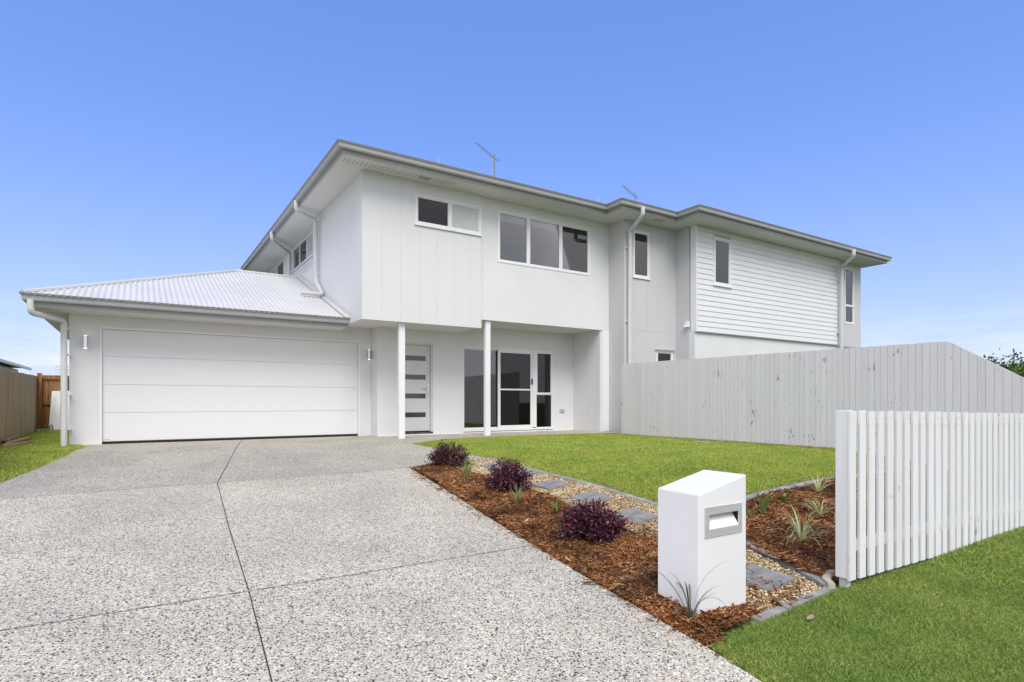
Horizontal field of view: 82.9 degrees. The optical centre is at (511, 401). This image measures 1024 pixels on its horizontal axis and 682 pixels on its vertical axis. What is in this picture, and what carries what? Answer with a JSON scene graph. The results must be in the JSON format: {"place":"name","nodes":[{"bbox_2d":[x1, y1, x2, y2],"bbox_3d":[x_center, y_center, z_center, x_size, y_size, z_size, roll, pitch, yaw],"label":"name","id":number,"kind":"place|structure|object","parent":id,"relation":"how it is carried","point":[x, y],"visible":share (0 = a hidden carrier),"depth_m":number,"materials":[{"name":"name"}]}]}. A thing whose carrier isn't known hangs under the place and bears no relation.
{"place":"outdoors","nodes":[
{"label":"outdoors","id":0,"kind":"place"},
{"bbox_2d":[0,429,87,482],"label":"side grass","id":1,"kind":"structure","parent":0,"point":[45,448],"depth_m":9.41,"materials":[{"name":"green plant"}]},
{"bbox_2d":[3,440,11,446],"bbox_3d":[-9.671,0.802,11.141,0.100,0.035,1.500,0,0,-38],"label":"timber offcut","id":2,"kind":"object","parent":1,"relation":"on","point":[6,444],"visible":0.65,"depth_m":10.59,"materials":[{"name":"brown wood"}]},
{"bbox_2d":[2,436,19,440],"bbox_3d":[-10.296,0.752,11.928,0.100,0.035,1.400,0,0,-34],"label":"timber offcut","id":3,"kind":"object","parent":2,"relation":"on","point":[10,438],"visible":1,"depth_m":11.62,"materials":[{"name":"brown wood"}]},
{"bbox_2d":[8,437,31,442],"bbox_3d":[-9.912,0.772,11.700,0.100,0.035,1.600,0,0,-30],"label":"timber offcut","id":4,"kind":"object","parent":2,"relation":"on","point":[19,440],"visible":0.92,"depth_m":11.53,"materials":[{"name":"brown wood"}]},
{"bbox_2d":[10,440,34,445],"bbox_3d":[-9.503,0.807,11.249,0.100,0.035,1.100,0,0,-25],"label":"timber offcut","id":5,"kind":"object","parent":1,"relation":"on","point":[18,443],"visible":0.85,"depth_m":11.18,"materials":[{"name":"brown wood"}]},
{"bbox_2d":[37,373,68,428],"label":"timber gate","id":6,"kind":"structure","parent":1,"relation":"on","point":[47,385],"depth_m":17.21,"materials":[{"name":"brown wood"}]},
{"bbox_2d":[0,430,620,497],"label":"apron","id":7,"kind":"object","parent":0,"point":[99,467],"visible":0.81,"depth_m":9.20,"materials":[{"name":"grey concrete"}]},
{"bbox_2d":[0,445,760,681],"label":"driveway","id":8,"kind":"structure","parent":0,"point":[397,575],"depth_m":3.89,"materials":[{"name":"grey concrete"}]},
{"bbox_2d":[405,467,813,661],"bbox_3d":[0.254,1.208,6.283,1.459,0.421,6.444,0,0,-28],"label":"mulch spill","id":9,"kind":"object","parent":8,"relation":"on","point":[656,616],"visible":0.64,"depth_m":4.25,"materials":[{"name":"brown plant"}]},
{"bbox_2d":[0,0,1023,376],"label":"sky","id":10,"kind":"structure","parent":0,"point":[139,138],"materials":[{"name":"blue"}]},
{"bbox_2d":[5,428,1023,681],"bbox_3d":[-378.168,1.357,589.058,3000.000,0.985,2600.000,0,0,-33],"label":"ground","id":11,"kind":"structure","parent":0,"point":[743,624],"depth_m":3.92,"materials":[{"name":"soil"}]},
{"bbox_2d":[0,358,31,371],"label":"neighbour house","id":12,"kind":"structure","parent":11,"relation":"on","point":[7,365],"depth_m":33.53,"materials":[{"name":"grey metal"}]},
{"bbox_2d":[0,368,36,443],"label":"paling fence","id":13,"kind":"object","parent":11,"relation":"on","point":[18,403],"visible":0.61,"depth_m":13.34,"materials":[{"name":"beige wood"}]},
{"bbox_2d":[49,391,68,429],"bbox_3d":[-13.169,0.265,17.107,0.760,1.170,0.441,0,0,-33],"label":"leaning panel","id":14,"kind":"object","parent":11,"relation":"on","point":[54,421],"visible":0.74,"depth_m":17.01,"materials":[{"name":"white plastic"}]},
{"bbox_2d":[19,139,892,445],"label":"house","id":15,"kind":"structure","parent":11,"relation":"on","point":[367,291],"depth_m":14.18,"materials":[{"name":"grey paint"}]},
{"bbox_2d":[102,329,357,443],"bbox_3d":[-5.911,-0.298,12.761,5.080,2.265,0.077,0,0,-33],"label":"garage door","id":16,"kind":"structure","parent":15,"relation":"in","point":[157,386],"depth_m":12.51,"materials":[{"name":"metal"}]},
{"bbox_2d":[270,259,283,274],"bbox_3d":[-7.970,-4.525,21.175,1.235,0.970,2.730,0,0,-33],"label":"window","id":17,"kind":"structure","parent":15,"relation":"in","point":[279,269],"depth_m":20.56,"materials":[{"name":"grey glass"}]},
{"bbox_2d":[292,231,312,271],"bbox_3d":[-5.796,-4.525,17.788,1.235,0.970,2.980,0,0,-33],"label":"window","id":18,"kind":"structure","parent":15,"relation":"in","point":[303,251],"depth_m":17.56,"materials":[{"name":"grey glass"}]},
{"bbox_2d":[405,345,429,430],"bbox_3d":[-2.419,-0.334,14.440,0.830,2.137,0.104,0,0,-33],"label":"front door","id":19,"kind":"structure","parent":15,"relation":"in","point":[417,358],"depth_m":14.49,"materials":[{"name":"paint"}]},
{"bbox_2d":[415,193,482,236],"bbox_3d":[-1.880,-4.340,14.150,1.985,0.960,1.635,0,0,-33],"label":"window","id":20,"kind":"structure","parent":15,"relation":"in","point":[432,212],"depth_m":13.47,"materials":[{"name":"grey glass"}]},
{"bbox_2d":[463,346,552,431],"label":"sliding door","id":21,"kind":"structure","parent":15,"relation":"in","point":[521,380],"depth_m":16.33,"materials":[{"name":"glass"}]},
{"bbox_2d":[498,209,589,275],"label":"window","id":22,"kind":"structure","parent":15,"relation":"in","point":[523,240],"depth_m":15.76,"materials":[{"name":"grey glass"}]},
{"bbox_2d":[633,230,650,279],"bbox_3d":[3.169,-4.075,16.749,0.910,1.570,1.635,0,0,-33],"label":"window","id":23,"kind":"structure","parent":15,"relation":"in","point":[641,240],"depth_m":16.13,"materials":[{"name":"grey glass"}]},
{"bbox_2d":[655,349,674,360],"bbox_3d":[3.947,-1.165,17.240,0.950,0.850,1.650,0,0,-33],"label":"window","id":24,"kind":"structure","parent":15,"relation":"in","point":[664,355],"depth_m":16.60,"materials":[{"name":"white metal"}]},
{"bbox_2d":[713,236,731,287],"bbox_3d":[6.103,-4.030,16.862,0.810,1.410,0.115,0,0,-33],"label":"window","id":25,"kind":"structure","parent":15,"relation":"in","point":[722,247],"depth_m":16.86,"materials":[{"name":"grey glass"}]},
{"bbox_2d":[845,267,853,324],"bbox_3d":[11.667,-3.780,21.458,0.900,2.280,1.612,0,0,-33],"label":"window","id":26,"kind":"structure","parent":15,"relation":"in","point":[849,273],"depth_m":20.84,"materials":[{"name":"grey glass"}]},
{"bbox_2d":[485,457,657,505],"bbox_3d":[0.707,1.098,7.853,0.098,0.322,4.345,0,0,-32],"label":"edging strip","id":27,"kind":"object","parent":11,"relation":"on","point":[636,498],"visible":0.34,"depth_m":7.28,"materials":[{"name":"grey concrete"}]},
{"bbox_2d":[412,432,910,502],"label":"lawn grass","id":28,"kind":"structure","parent":11,"relation":"on","point":[594,450],"depth_m":9.07,"materials":[{"name":"green plant"}]},
{"bbox_2d":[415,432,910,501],"bbox_3d":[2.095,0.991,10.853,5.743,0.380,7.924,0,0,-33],"label":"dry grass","id":29,"kind":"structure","parent":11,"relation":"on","point":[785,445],"depth_m":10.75,"materials":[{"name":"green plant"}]},
{"bbox_2d":[658,470,745,613],"bbox_3d":[1.299,0.989,3.960,0.485,0.983,0.358,0,0,-33],"label":"mailbox","id":30,"kind":"object","parent":11,"relation":"on","point":[701,524],"visible":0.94,"depth_m":3.83,"materials":[{"name":"concrete"}]},
{"bbox_2d":[746,540,826,586],"bbox_3d":[2.162,1.313,5.123,0.095,0.279,1.680,0,0,-15],"label":"edging strip","id":31,"kind":"object","parent":11,"relation":"on","point":[816,579],"visible":0.24,"depth_m":4.65,"materials":[{"name":"grey concrete"}]},
{"bbox_2d":[750,586,836,622],"bbox_3d":[1.975,1.427,4.029,0.994,0.107,0.083,0,0,-35],"label":"paver edging","id":32,"kind":"object","parent":11,"relation":"on","point":[785,607],"visible":0.44,"depth_m":3.96,"materials":[{"name":"grey concrete"}]},
{"bbox_2d":[822,569,835,588],"bbox_3d":[2.413,1.387,4.419,0.092,0.139,0.320,0,0,29],"label":"edging curve","id":33,"kind":"object","parent":32,"relation":"on","point":[827,580],"visible":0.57,"depth_m":4.36,"materials":[{"name":"stone"}]},
{"bbox_2d":[621,341,1023,459],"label":"paling fence","id":34,"kind":"object","parent":11,"relation":"on","point":[798,398],"visible":0.59,"depth_m":10.84,"materials":[{"name":"white wood"}]},
{"bbox_2d":[746,468,910,500],"bbox_3d":[3.884,1.115,7.316,4.752,0.279,0.095,0,0,-32],"label":"edging strip","id":35,"kind":"object","parent":11,"relation":"on","point":[753,495],"visible":0.14,"depth_m":6.94,"materials":[{"name":"grey concrete"}]},
{"bbox_2d":[835,410,1023,587],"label":"picket fence","id":36,"kind":"object","parent":11,"relation":"on","point":[967,477],"visible":0.97,"depth_m":4.90,"materials":[{"name":"wood"}]},
{"bbox_2d":[980,348,1023,376],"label":"leafy tree","id":37,"kind":"object","parent":11,"relation":"on","point":[1005,365],"visible":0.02,"depth_m":16.52,"materials":[{"name":"green plant"}]},
{"bbox_2d":[987,348,1023,376],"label":"leafy tree","id":38,"kind":"object","parent":11,"relation":"on","point":[1011,367],"visible":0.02,"depth_m":15.37,"materials":[{"name":"green plant"}]},
{"bbox_2d":[410,462,764,648],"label":"bark mulch","id":39,"kind":"object","parent":0,"point":[622,561],"visible":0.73,"depth_m":4.93,"materials":[{"name":"brown wood"}]},
{"bbox_2d":[424,438,473,466],"bbox_3d":[-0.969,0.795,9.047,0.719,0.447,0.722,0,0,16],"label":"purple shrub","id":40,"kind":"object","parent":39,"relation":"on","point":[443,454],"visible":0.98,"depth_m":8.93,"materials":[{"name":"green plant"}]},
{"bbox_2d":[457,453,482,477],"bbox_3d":[-0.607,0.873,7.885,0.348,0.400,0.478,0,0,25],"label":"strappy plant","id":41,"kind":"object","parent":39,"relation":"on","point":[467,471],"visible":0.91,"depth_m":7.88,"materials":[{"name":"green plant"}]},
{"bbox_2d":[481,456,537,490],"bbox_3d":[-0.062,0.903,7.260,0.673,0.427,0.690,0,0,-33],"label":"purple shrub","id":42,"kind":"object","parent":39,"relation":"on","point":[505,478],"visible":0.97,"depth_m":7.16,"materials":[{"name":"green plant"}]},
{"bbox_2d":[508,486,521,503],"bbox_3d":[0.050,1.047,6.563,0.191,0.229,0.185,0,0,2],"label":"strappy plant","id":43,"kind":"object","parent":39,"relation":"on","point":[516,498],"visible":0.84,"depth_m":6.57,"materials":[{"name":"green plant"}]},
{"bbox_2d":[512,481,531,503],"bbox_3d":[0.064,1.016,6.594,0.548,0.290,0.480,0,0,-33],"label":"strappy plant","id":44,"kind":"object","parent":39,"relation":"on","point":[518,493],"visible":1,"depth_m":6.51,"materials":[{"name":"green plant"}]},
{"bbox_2d":[553,497,627,542],"bbox_3d":[0.720,1.071,5.333,0.681,0.398,0.724,0,0,-33],"label":"purple shrub","id":45,"kind":"object","parent":39,"relation":"on","point":[594,523],"visible":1,"depth_m":5.21,"materials":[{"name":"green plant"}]},
{"bbox_2d":[645,562,729,625],"bbox_3d":[1.107,1.179,3.702,0.550,0.390,0.576,0,0,9],"label":"strappy plant","id":46,"kind":"object","parent":39,"relation":"on","point":[690,612],"visible":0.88,"depth_m":3.68,"materials":[{"name":"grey plant"}]},
{"bbox_2d":[459,462,818,610],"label":"path","id":47,"kind":"structure","parent":0,"point":[775,605],"depth_m":4.91,"materials":[{"name":"beige gravel"}]},
{"bbox_2d":[532,479,571,490],"bbox_3d":[0.519,1.094,7.456,0.388,0.117,0.384,0,0,-33],"label":"stepping stone","id":48,"kind":"object","parent":47,"relation":"on","point":[549,485],"visible":0.67,"depth_m":7.42,"materials":[{"name":"grey stone"}]},
{"bbox_2d":[616,507,657,525],"bbox_3d":[1.273,1.210,6.020,0.387,0.126,0.420,0,0,-33],"label":"stepping stone","id":49,"kind":"object","parent":47,"relation":"on","point":[638,516],"visible":0.56,"depth_m":5.98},
{"bbox_2d":[457,458,822,611],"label":"river pebbles","id":50,"kind":"object","parent":47,"relation":"on","point":[560,491],"visible":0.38,"depth_m":6.25,"materials":[{"name":"beige gravel"}]},
{"bbox_2d":[480,463,498,468],"bbox_3d":[-0.266,1.015,8.968,0.365,0.102,0.354,0,0,-33],"label":"stepping stone","id":51,"kind":"object","parent":50,"relation":"on","point":[486,465],"visible":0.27,"depth_m":8.95,"materials":[{"name":"grey stone"}]},
{"bbox_2d":[569,491,613,502],"bbox_3d":[0.924,1.141,6.767,0.371,0.124,0.390,0,0,-33],"label":"stepping stone","id":52,"kind":"object","parent":50,"relation":"on","point":[589,495],"visible":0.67,"depth_m":6.75,"materials":[{"name":"grey stone"}]},
{"bbox_2d":[746,562,795,593],"bbox_3d":[1.866,1.365,4.474,0.425,0.120,0.470,0,0,-41],"label":"stepping stone","id":53,"kind":"object","parent":50,"relation":"on","point":[776,577],"visible":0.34,"depth_m":4.40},
{"bbox_2d":[746,470,910,580],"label":"bark mulch","id":54,"kind":"object","parent":0,"point":[805,554],"visible":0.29,"depth_m":5.56,"materials":[{"name":"brown wood"}]},
{"bbox_2d":[753,489,774,512],"bbox_3d":[2.586,1.003,5.957,0.258,0.308,0.232,0,0,-33],"label":"strappy plant","id":55,"kind":"object","parent":54,"relation":"on","point":[763,504],"visible":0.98,"depth_m":5.94,"materials":[{"name":"green plant"}]},
{"bbox_2d":[776,492,789,501],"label":"leafy plant","id":56,"kind":"object","parent":54,"relation":"on","point":[784,496],"visible":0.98,"depth_m":6.31,"materials":[{"name":"green plant"}]},
{"bbox_2d":[780,508,833,548],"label":"variegated grass","id":57,"kind":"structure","parent":54,"relation":"on","point":[799,533],"depth_m":5.23,"materials":[{"name":"green plant"}]},
{"bbox_2d":[797,493,834,516],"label":"variegated grass","id":58,"kind":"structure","parent":54,"relation":"on","point":[819,512],"depth_m":5.92,"materials":[{"name":"green plant"}]},
{"bbox_2d":[801,475,834,491],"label":"variegated grass","id":59,"kind":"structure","parent":54,"relation":"on","point":[817,484],"depth_m":6.69,"materials":[{"name":"green plant"}]},
{"bbox_2d":[709,526,1023,681],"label":"verge grass","id":60,"kind":"structure","parent":0,"point":[984,600],"depth_m":3.63,"materials":[{"name":"green plant"}]}
]}

